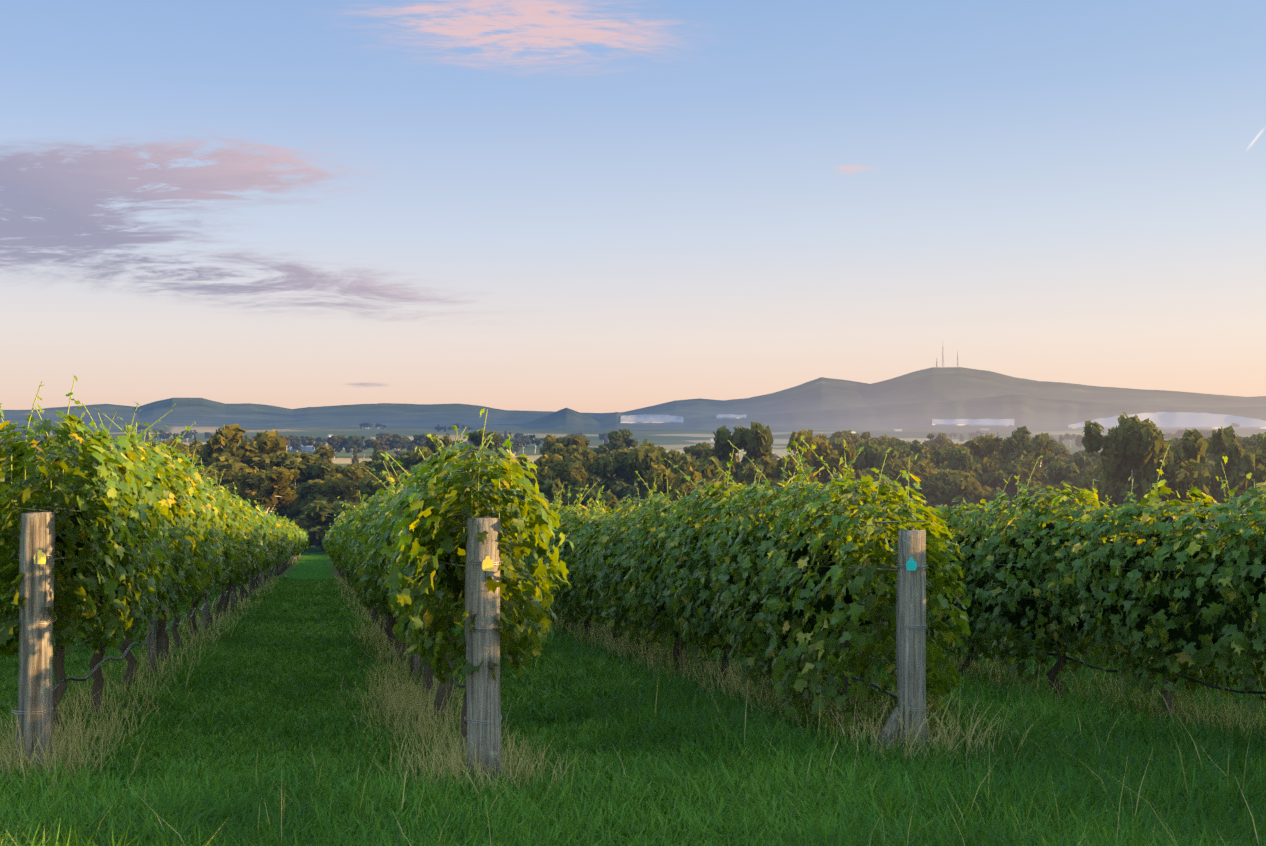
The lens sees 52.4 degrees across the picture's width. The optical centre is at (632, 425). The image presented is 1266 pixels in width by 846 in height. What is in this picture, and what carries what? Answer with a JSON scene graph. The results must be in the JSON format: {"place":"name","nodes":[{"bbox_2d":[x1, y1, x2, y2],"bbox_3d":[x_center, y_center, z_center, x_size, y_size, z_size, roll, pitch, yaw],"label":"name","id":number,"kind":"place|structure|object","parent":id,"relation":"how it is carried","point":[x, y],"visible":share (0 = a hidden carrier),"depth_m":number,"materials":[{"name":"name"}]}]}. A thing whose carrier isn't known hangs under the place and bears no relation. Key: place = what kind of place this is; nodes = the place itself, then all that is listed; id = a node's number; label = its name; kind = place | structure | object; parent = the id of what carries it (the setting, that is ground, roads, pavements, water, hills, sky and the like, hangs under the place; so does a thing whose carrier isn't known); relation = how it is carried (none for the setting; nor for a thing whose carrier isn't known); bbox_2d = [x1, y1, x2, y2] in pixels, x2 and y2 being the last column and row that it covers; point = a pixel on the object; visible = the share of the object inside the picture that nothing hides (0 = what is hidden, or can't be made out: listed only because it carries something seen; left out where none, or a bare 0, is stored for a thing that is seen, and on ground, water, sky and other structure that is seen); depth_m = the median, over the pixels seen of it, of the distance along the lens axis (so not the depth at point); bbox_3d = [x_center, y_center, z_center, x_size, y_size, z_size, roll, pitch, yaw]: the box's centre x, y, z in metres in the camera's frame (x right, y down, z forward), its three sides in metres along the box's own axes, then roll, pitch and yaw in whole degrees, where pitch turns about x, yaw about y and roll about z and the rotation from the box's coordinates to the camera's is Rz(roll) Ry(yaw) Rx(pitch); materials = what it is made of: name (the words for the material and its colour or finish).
{"place":"outdoors","nodes":[
{"label":"outdoors","id":0,"kind":"place"},
{"bbox_2d":[0,367,1265,838],"bbox_3d":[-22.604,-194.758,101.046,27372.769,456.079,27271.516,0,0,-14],"label":"ground","id":1,"kind":"structure","parent":0,"point":[910,405],"depth_m":5623.10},
{"bbox_2d":[11,512,58,772],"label":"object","id":2,"kind":"object","parent":1,"relation":"on","point":[37,554],"visible":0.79,"depth_m":7.27,"materials":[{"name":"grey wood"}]},
{"bbox_2d":[23,431,90,458],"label":"gum tree","id":3,"kind":"object","parent":1,"relation":"on","point":[44,437],"visible":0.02,"depth_m":238.00,"materials":[{"name":"green plant"}]},
{"bbox_2d":[149,440,198,467],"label":"round tree","id":4,"kind":"object","parent":1,"relation":"on","point":[169,443],"depth_m":192.28,"materials":[{"name":"green plant"}]},
{"bbox_2d":[156,441,204,463],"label":"gum tree","id":5,"kind":"object","parent":1,"relation":"on","point":[199,448],"visible":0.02,"depth_m":254.61,"materials":[{"name":"green plant"}]},
{"bbox_2d":[171,437,203,462],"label":"gum tree","id":6,"kind":"object","parent":1,"relation":"on","point":[193,442],"visible":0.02,"depth_m":355.06,"materials":[{"name":"green plant"}]},
{"bbox_2d":[193,465,241,488],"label":"round tree","id":7,"kind":"object","parent":1,"relation":"on","point":[224,478],"depth_m":159.33,"materials":[{"name":"green plant"}]},
{"bbox_2d":[198,424,287,467],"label":"gum tree","id":8,"kind":"object","parent":1,"relation":"on","point":[226,439],"visible":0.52,"depth_m":182.49,"materials":[{"name":"green plant"}]},
{"bbox_2d":[194,450,294,489],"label":"round tree","id":9,"kind":"object","parent":1,"relation":"on","point":[261,464],"visible":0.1,"depth_m":178.51,"materials":[{"name":"green plant"}]},
{"bbox_2d":[224,466,300,515],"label":"gum tree","id":10,"kind":"object","parent":1,"relation":"on","point":[280,496],"visible":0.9,"depth_m":154.43,"materials":[{"name":"green plant"}]},
{"bbox_2d":[277,453,322,485],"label":"gum tree","id":11,"kind":"object","parent":1,"relation":"on","point":[297,463],"visible":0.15,"depth_m":181.74,"materials":[{"name":"green plant"}]},
{"bbox_2d":[287,445,326,451],"bbox_3d":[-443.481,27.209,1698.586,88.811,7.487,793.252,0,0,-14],"label":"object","id":12,"kind":"object","parent":1,"relation":"on","point":[306,448],"visible":0.15,"depth_m":1453.74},
{"bbox_2d":[306,437,323,449],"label":"gum tree","id":13,"kind":"object","parent":1,"relation":"on","point":[313,444],"visible":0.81,"depth_m":990.37,"materials":[{"name":"green plant"}]},
{"bbox_2d":[288,462,342,486],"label":"gum tree","id":14,"kind":"object","parent":1,"relation":"on","point":[321,470],"visible":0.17,"depth_m":181.10,"materials":[{"name":"green plant"}]},
{"bbox_2d":[287,480,366,526],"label":"round tree","id":15,"kind":"object","parent":1,"relation":"on","point":[305,490],"visible":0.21,"depth_m":167.08,"materials":[{"name":"green plant"}]},
{"bbox_2d":[289,503,368,545],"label":"gum tree","id":16,"kind":"object","parent":1,"relation":"on","point":[316,537],"visible":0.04,"depth_m":146.07,"materials":[{"name":"green plant"}]},
{"bbox_2d":[292,479,368,519],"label":"gum tree","id":17,"kind":"object","parent":1,"relation":"on","point":[356,486],"visible":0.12,"depth_m":165.73,"materials":[{"name":"green plant"}]},
{"bbox_2d":[301,500,363,555],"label":"gum tree","id":18,"kind":"object","parent":1,"relation":"on","point":[325,517],"visible":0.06,"depth_m":128.67,"materials":[{"name":"green plant"}]},
{"bbox_2d":[313,445,352,466],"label":"gum tree","id":19,"kind":"object","parent":1,"relation":"on","point":[326,454],"visible":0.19,"depth_m":280.09,"materials":[{"name":"green plant"}]},
{"bbox_2d":[326,434,344,458],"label":"round tree","id":20,"kind":"object","parent":1,"relation":"on","point":[335,443],"visible":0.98,"depth_m":1004.47,"materials":[{"name":"green plant"}]},
{"bbox_2d":[338,466,363,482],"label":"gum tree","id":21,"kind":"object","parent":1,"relation":"on","point":[350,473],"visible":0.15,"depth_m":204.01,"materials":[{"name":"green plant"}]},
{"bbox_2d":[341,435,364,457],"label":"round tree","id":22,"kind":"object","parent":1,"relation":"on","point":[351,441],"visible":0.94,"depth_m":1004.95,"materials":[{"name":"green plant"}]},
{"bbox_2d":[351,445,358,465],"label":"conifer tree","id":23,"kind":"object","parent":1,"relation":"on","point":[355,457],"visible":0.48,"depth_m":665.00,"materials":[{"name":"green plant"}]},
{"bbox_2d":[308,470,412,545],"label":"gum tree","id":24,"kind":"object","parent":1,"relation":"on","point":[339,486],"visible":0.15,"depth_m":165.06,"materials":[{"name":"green plant"}]},
{"bbox_2d":[350,461,371,476],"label":"round tree","id":25,"kind":"object","parent":1,"relation":"on","point":[362,466],"visible":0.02,"depth_m":233.69,"materials":[{"name":"green plant"}]},
{"bbox_2d":[358,471,390,497],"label":"gum tree","id":26,"kind":"object","parent":1,"relation":"on","point":[367,485],"visible":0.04,"depth_m":163.09,"materials":[{"name":"green plant"}]},
{"bbox_2d":[364,436,398,450],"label":"round tree","id":27,"kind":"object","parent":1,"relation":"on","point":[384,442],"visible":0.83,"depth_m":1017.90,"materials":[{"name":"green plant"}]},
{"bbox_2d":[359,447,432,474],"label":"round tree","id":28,"kind":"object","parent":1,"relation":"on","point":[377,463],"visible":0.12,"depth_m":247.03,"materials":[{"name":"green plant"}]},
{"bbox_2d":[389,434,408,450],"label":"round tree","id":29,"kind":"object","parent":1,"relation":"on","point":[402,442],"visible":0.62,"depth_m":1025.19,"materials":[{"name":"green plant"}]},
{"bbox_2d":[408,434,428,448],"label":"round tree","id":30,"kind":"object","parent":1,"relation":"on","point":[421,439],"visible":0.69,"depth_m":1035.86,"materials":[{"name":"green plant"}]},
{"bbox_2d":[407,446,432,470],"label":"gum tree","id":31,"kind":"object","parent":1,"relation":"on","point":[416,458],"visible":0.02,"depth_m":244.38,"materials":[{"name":"green plant"}]},
{"bbox_2d":[425,433,454,456],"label":"gum tree","id":32,"kind":"object","parent":1,"relation":"on","point":[446,440],"visible":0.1,"depth_m":295.18,"materials":[{"name":"green plant"}]},
{"bbox_2d":[464,516,503,790],"bbox_3d":[-0.838,1.352,7.223,0.222,1.677,0.220,0,0,-14],"label":"wooden post","id":33,"kind":"object","parent":1,"relation":"on","point":[483,716],"visible":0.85,"depth_m":7.14,"materials":[{"name":"grey wood"}]},
{"bbox_2d":[467,430,504,461],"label":"gum tree","id":34,"kind":"object","parent":1,"relation":"on","point":[475,438],"visible":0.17,"depth_m":342.62,"materials":[{"name":"green plant"}]},
{"bbox_2d":[511,439,522,453],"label":"round tree","id":35,"kind":"object","parent":1,"relation":"on","point":[518,443],"visible":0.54,"depth_m":1232.11,"materials":[{"name":"green plant"}]},
{"bbox_2d":[494,467,556,505],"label":"gum tree","id":36,"kind":"object","parent":1,"relation":"on","point":[543,473],"visible":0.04,"depth_m":180.93,"materials":[{"name":"green plant"}]},
{"bbox_2d":[529,434,542,453],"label":"gum tree","id":37,"kind":"object","parent":1,"relation":"on","point":[536,440],"visible":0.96,"depth_m":1256.00,"materials":[{"name":"green plant"}]},
{"bbox_2d":[540,434,555,454],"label":"gum tree","id":38,"kind":"object","parent":1,"relation":"on","point":[549,442],"visible":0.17,"depth_m":348.09,"materials":[{"name":"green plant"}]},
{"bbox_2d":[517,453,584,499],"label":"round tree","id":39,"kind":"object","parent":1,"relation":"on","point":[562,469],"visible":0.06,"depth_m":189.26,"materials":[{"name":"green plant"}]},
{"bbox_2d":[547,443,594,479],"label":"gum tree","id":40,"kind":"object","parent":1,"relation":"on","point":[586,454],"visible":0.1,"depth_m":240.83,"materials":[{"name":"green plant"}]},
{"bbox_2d":[555,435,589,449],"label":"gum tree","id":41,"kind":"object","parent":1,"relation":"on","point":[580,441],"visible":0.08,"depth_m":332.16,"materials":[{"name":"green plant"}]},
{"bbox_2d":[537,478,619,513],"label":"gum tree","id":42,"kind":"object","parent":1,"relation":"on","point":[548,488],"visible":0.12,"depth_m":151.37,"materials":[{"name":"green plant"}]},
{"bbox_2d":[567,454,614,493],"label":"gum tree","id":43,"kind":"object","parent":1,"relation":"on","point":[601,477],"visible":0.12,"depth_m":199.77,"materials":[{"name":"green plant"}]},
{"bbox_2d":[564,449,634,491],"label":"gum tree","id":44,"kind":"object","parent":1,"relation":"on","point":[619,459],"visible":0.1,"depth_m":204.98,"materials":[{"name":"green plant"}]},
{"bbox_2d":[587,428,637,455],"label":"gum tree","id":45,"kind":"object","parent":1,"relation":"on","point":[620,439],"visible":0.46,"depth_m":381.17,"materials":[{"name":"green plant"}]},
{"bbox_2d":[582,445,666,498],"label":"gum tree","id":46,"kind":"object","parent":1,"relation":"on","point":[617,487],"visible":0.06,"depth_m":197.79,"materials":[{"name":"green plant"}]},
{"bbox_2d":[618,486,639,500],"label":"gum tree","id":47,"kind":"object","parent":1,"relation":"on","point":[632,491],"visible":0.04,"depth_m":180.71,"materials":[{"name":"green plant"}]},
{"bbox_2d":[0,376,1265,753],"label":"vine","id":48,"kind":"object","parent":1,"relation":"on","point":[186,532],"depth_m":9.26,"materials":[{"name":"plant"}]},
{"bbox_2d":[0,378,1262,552],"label":"vine shoots","id":49,"kind":"object","parent":48,"relation":"attached to","point":[482,443],"visible":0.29,"depth_m":9.09,"materials":[{"name":"plant"}]},
{"bbox_2d":[0,574,1265,845],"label":"grass","id":50,"kind":"structure","parent":1,"relation":"on","point":[604,740],"depth_m":7.70,"materials":[{"name":"plant"}]},
{"bbox_2d":[621,414,682,422],"bbox_3d":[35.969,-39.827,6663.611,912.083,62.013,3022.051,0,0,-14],"label":"fog bank","id":51,"kind":"structure","parent":1,"relation":"on","point":[647,418],"depth_m":5632.71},
{"bbox_2d":[148,516,1174,717],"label":"trellis posts","id":52,"kind":"object","parent":1,"relation":"on","point":[417,658],"visible":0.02,"depth_m":12.49,"materials":[{"name":"wood"}]},
{"bbox_2d":[12,556,1265,698],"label":"drip lines","id":53,"kind":"object","parent":52,"relation":"attached to","point":[60,681],"visible":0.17,"depth_m":9.83,"materials":[{"name":"plastic"}]},
{"bbox_2d":[627,438,696,502],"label":"round tree","id":54,"kind":"object","parent":1,"relation":"on","point":[642,457],"visible":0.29,"depth_m":173.13,"materials":[{"name":"green plant"}]},
{"bbox_2d":[622,462,722,515],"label":"round tree","id":55,"kind":"object","parent":1,"relation":"on","point":[678,482],"visible":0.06,"depth_m":143.28,"materials":[{"name":"green plant"}]},
{"bbox_2d":[683,442,738,459],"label":"gum tree","id":56,"kind":"object","parent":1,"relation":"on","point":[693,450],"visible":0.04,"depth_m":274.95,"materials":[{"name":"green plant"}]},
{"bbox_2d":[696,456,765,493],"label":"gum tree","id":57,"kind":"object","parent":1,"relation":"on","point":[710,467],"visible":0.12,"depth_m":163.88,"materials":[{"name":"green plant"}]},
{"bbox_2d":[716,414,746,418],"bbox_3d":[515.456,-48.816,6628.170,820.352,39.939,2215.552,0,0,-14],"label":"fog bank","id":58,"kind":"structure","parent":1,"relation":"on","point":[722,416],"depth_m":5655.40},
{"bbox_2d":[698,422,777,485],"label":"gum tree","id":59,"kind":"object","parent":1,"relation":"on","point":[755,441],"visible":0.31,"depth_m":183.57,"materials":[{"name":"green plant"}]},
{"bbox_2d":[754,454,818,487],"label":"round tree","id":60,"kind":"object","parent":1,"relation":"on","point":[770,469],"visible":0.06,"depth_m":178.53,"materials":[{"name":"green plant"}]},
{"bbox_2d":[787,429,855,489],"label":"gum tree","id":61,"kind":"object","parent":1,"relation":"on","point":[831,458],"visible":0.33,"depth_m":196.86,"materials":[{"name":"green plant"}]},
{"bbox_2d":[823,438,843,451],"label":"gum tree","id":62,"kind":"object","parent":1,"relation":"on","point":[836,443],"visible":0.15,"depth_m":335.43,"materials":[{"name":"green plant"}]},
{"bbox_2d":[816,460,867,479],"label":"gum tree","id":63,"kind":"object","parent":1,"relation":"on","point":[858,473],"depth_m":212.52,"materials":[{"name":"green plant"}]},
{"bbox_2d":[831,437,854,445],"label":"gum tree","id":64,"kind":"object","parent":1,"relation":"on","point":[848,441],"visible":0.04,"depth_m":376.00,"materials":[{"name":"green plant"}]},
{"bbox_2d":[817,430,870,446],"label":"round tree","id":65,"kind":"object","parent":1,"relation":"on","point":[856,438],"visible":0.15,"depth_m":477.38,"materials":[{"name":"green plant"}]},
{"bbox_2d":[843,485,903,517],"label":"gum tree","id":66,"kind":"object","parent":1,"relation":"on","point":[882,503],"depth_m":140.75,"materials":[{"name":"green plant"}]},
{"bbox_2d":[858,434,902,445],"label":"round tree","id":67,"kind":"object","parent":1,"relation":"on","point":[880,440],"visible":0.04,"depth_m":350.65,"materials":[{"name":"green plant"}]},
{"bbox_2d":[844,438,917,472],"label":"round tree","id":68,"kind":"object","parent":1,"relation":"on","point":[871,450],"visible":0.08,"depth_m":241.72,"materials":[{"name":"green plant"}]},
{"bbox_2d":[848,443,915,502],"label":"round tree","id":69,"kind":"object","parent":1,"relation":"on","point":[894,465],"visible":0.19,"depth_m":236.57,"materials":[{"name":"green plant"}]},
{"bbox_2d":[873,477,905,508],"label":"gum tree","id":70,"kind":"object","parent":1,"relation":"on","point":[882,480],"depth_m":223.03,"materials":[{"name":"green plant"}]},
{"bbox_2d":[869,529,927,760],"bbox_3d":[1.605,1.475,8.051,0.485,1.646,0.192,0,0,13],"label":"end post row","id":71,"kind":"object","parent":1,"relation":"on","point":[911,625],"visible":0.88,"depth_m":7.96,"materials":[{"name":"grey wood"}]},
{"bbox_2d":[877,443,928,463],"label":"round tree","id":72,"kind":"object","parent":1,"relation":"on","point":[898,449],"visible":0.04,"depth_m":283.28,"materials":[{"name":"green plant"}]},
{"bbox_2d":[883,438,935,462],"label":"round tree","id":73,"kind":"object","parent":1,"relation":"on","point":[915,446],"visible":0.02,"depth_m":309.29,"materials":[{"name":"green plant"}]},
{"bbox_2d":[914,458,936,503],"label":"round tree","id":74,"kind":"object","parent":1,"relation":"on","point":[924,470],"visible":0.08,"depth_m":253.23,"materials":[{"name":"green plant"}]},
{"bbox_2d":[922,433,951,448],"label":"round tree","id":75,"kind":"object","parent":1,"relation":"on","point":[940,439],"visible":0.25,"depth_m":579.95,"materials":[{"name":"green plant"}]},
{"bbox_2d":[917,445,969,465],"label":"round tree","id":76,"kind":"object","parent":1,"relation":"on","point":[925,453],"visible":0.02,"depth_m":308.51,"materials":[{"name":"green plant"}]},
{"bbox_2d":[931,441,963,450],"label":"round tree","id":77,"kind":"object","parent":1,"relation":"on","point":[936,446],"visible":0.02,"depth_m":361.68,"materials":[{"name":"green plant"}]},
{"bbox_2d":[917,469,990,536],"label":"round tree","id":78,"kind":"object","parent":1,"relation":"on","point":[975,483],"depth_m":236.50,"materials":[{"name":"green plant"}]},
{"bbox_2d":[930,448,983,487],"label":"round tree","id":79,"kind":"object","parent":1,"relation":"on","point":[959,458],"visible":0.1,"depth_m":262.97,"materials":[{"name":"green plant"}]},
{"bbox_2d":[905,470,1010,530],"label":"round tree","id":80,"kind":"object","parent":1,"relation":"on","point":[942,488],"visible":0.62,"depth_m":229.39,"materials":[{"name":"green plant"}]},
{"bbox_2d":[932,419,1013,426],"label":"fog bank","id":81,"kind":"structure","parent":1,"relation":"on","point":[984,422],"depth_m":4403.57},
{"bbox_2d":[966,434,1011,477],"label":"gum tree","id":82,"kind":"object","parent":1,"relation":"on","point":[986,459],"visible":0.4,"depth_m":284.34,"materials":[{"name":"green plant"}]},
{"bbox_2d":[977,455,1051,516],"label":"round tree","id":83,"kind":"object","parent":1,"relation":"on","point":[1021,466],"visible":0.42,"depth_m":264.26,"materials":[{"name":"green plant"}]},
{"bbox_2d":[1002,426,1054,466],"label":"gum tree","id":84,"kind":"object","parent":1,"relation":"on","point":[1017,441],"visible":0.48,"depth_m":278.56,"materials":[{"name":"green plant"}]},
{"bbox_2d":[1018,479,1081,523],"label":"gum tree","id":85,"kind":"object","parent":1,"relation":"on","point":[1033,483],"visible":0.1,"depth_m":222.71,"materials":[{"name":"green plant"}]},
{"bbox_2d":[1050,446,1069,459],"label":"gum tree","id":86,"kind":"object","parent":1,"relation":"on","point":[1061,451],"visible":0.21,"depth_m":383.30,"materials":[{"name":"green plant"}]},
{"bbox_2d":[1045,461,1084,498],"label":"round tree","id":87,"kind":"object","parent":1,"relation":"on","point":[1072,473],"visible":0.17,"depth_m":252.16,"materials":[{"name":"green plant"}]},
{"bbox_2d":[1042,453,1092,475],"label":"gum tree","id":88,"kind":"object","parent":1,"relation":"on","point":[1081,462],"visible":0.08,"depth_m":297.18,"materials":[{"name":"green plant"}]},
{"bbox_2d":[1075,435,1083,449],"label":"round tree","id":89,"kind":"object","parent":1,"relation":"on","point":[1078,442],"visible":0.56,"depth_m":1387.93,"materials":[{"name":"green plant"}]},
{"bbox_2d":[1062,452,1100,465],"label":"round tree","id":90,"kind":"object","parent":1,"relation":"on","point":[1095,456],"visible":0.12,"depth_m":363.14,"materials":[{"name":"green plant"}]},
{"bbox_2d":[1078,459,1102,505],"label":"round tree","id":91,"kind":"object","parent":1,"relation":"on","point":[1087,483],"depth_m":217.28,"materials":[{"name":"green plant"}]},
{"bbox_2d":[1078,472,1106,519],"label":"round tree","id":92,"kind":"object","parent":1,"relation":"on","point":[1098,482],"depth_m":199.12,"materials":[{"name":"green plant"}]},
{"bbox_2d":[1081,412,1212,527],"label":"round tree","id":93,"kind":"object","parent":1,"relation":"on","point":[1135,448],"visible":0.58,"depth_m":162.68,"materials":[{"name":"green plant"}]},
{"bbox_2d":[1068,412,1265,428],"bbox_3d":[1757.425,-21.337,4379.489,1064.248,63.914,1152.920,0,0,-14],"label":"mist","id":94,"kind":"structure","parent":1,"relation":"on","point":[1178,420],"depth_m":4469.36,"materials":[{"name":"white"}]},
{"bbox_2d":[1166,437,1185,445],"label":"round tree","id":95,"kind":"object","parent":1,"relation":"on","point":[1176,441],"visible":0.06,"depth_m":404.11,"materials":[{"name":"green plant"}]},
{"bbox_2d":[1202,458,1214,493],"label":"round tree","id":96,"kind":"object","parent":1,"relation":"on","point":[1208,464],"visible":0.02,"depth_m":250.81,"materials":[{"name":"green plant"}]},
{"bbox_2d":[1207,425,1265,514],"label":"gum tree","id":97,"kind":"object","parent":1,"relation":"on","point":[1239,467],"visible":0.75,"depth_m":178.76,"materials":[{"name":"green plant"}]},
{"bbox_2d":[1238,432,1265,448],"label":"round tree","id":98,"kind":"object","parent":1,"relation":"on","point":[1252,440],"visible":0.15,"depth_m":321.61,"materials":[{"name":"green plant"}]},
{"bbox_2d":[0,0,1265,412],"label":"sky","id":99,"kind":"structure","parent":0,"point":[582,206],"materials":[{"name":"blue"}]},
{"bbox_2d":[11,506,1265,662],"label":"trellis wires","id":100,"kind":"object","parent":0,"point":[895,569],"visible":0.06,"depth_m":8.49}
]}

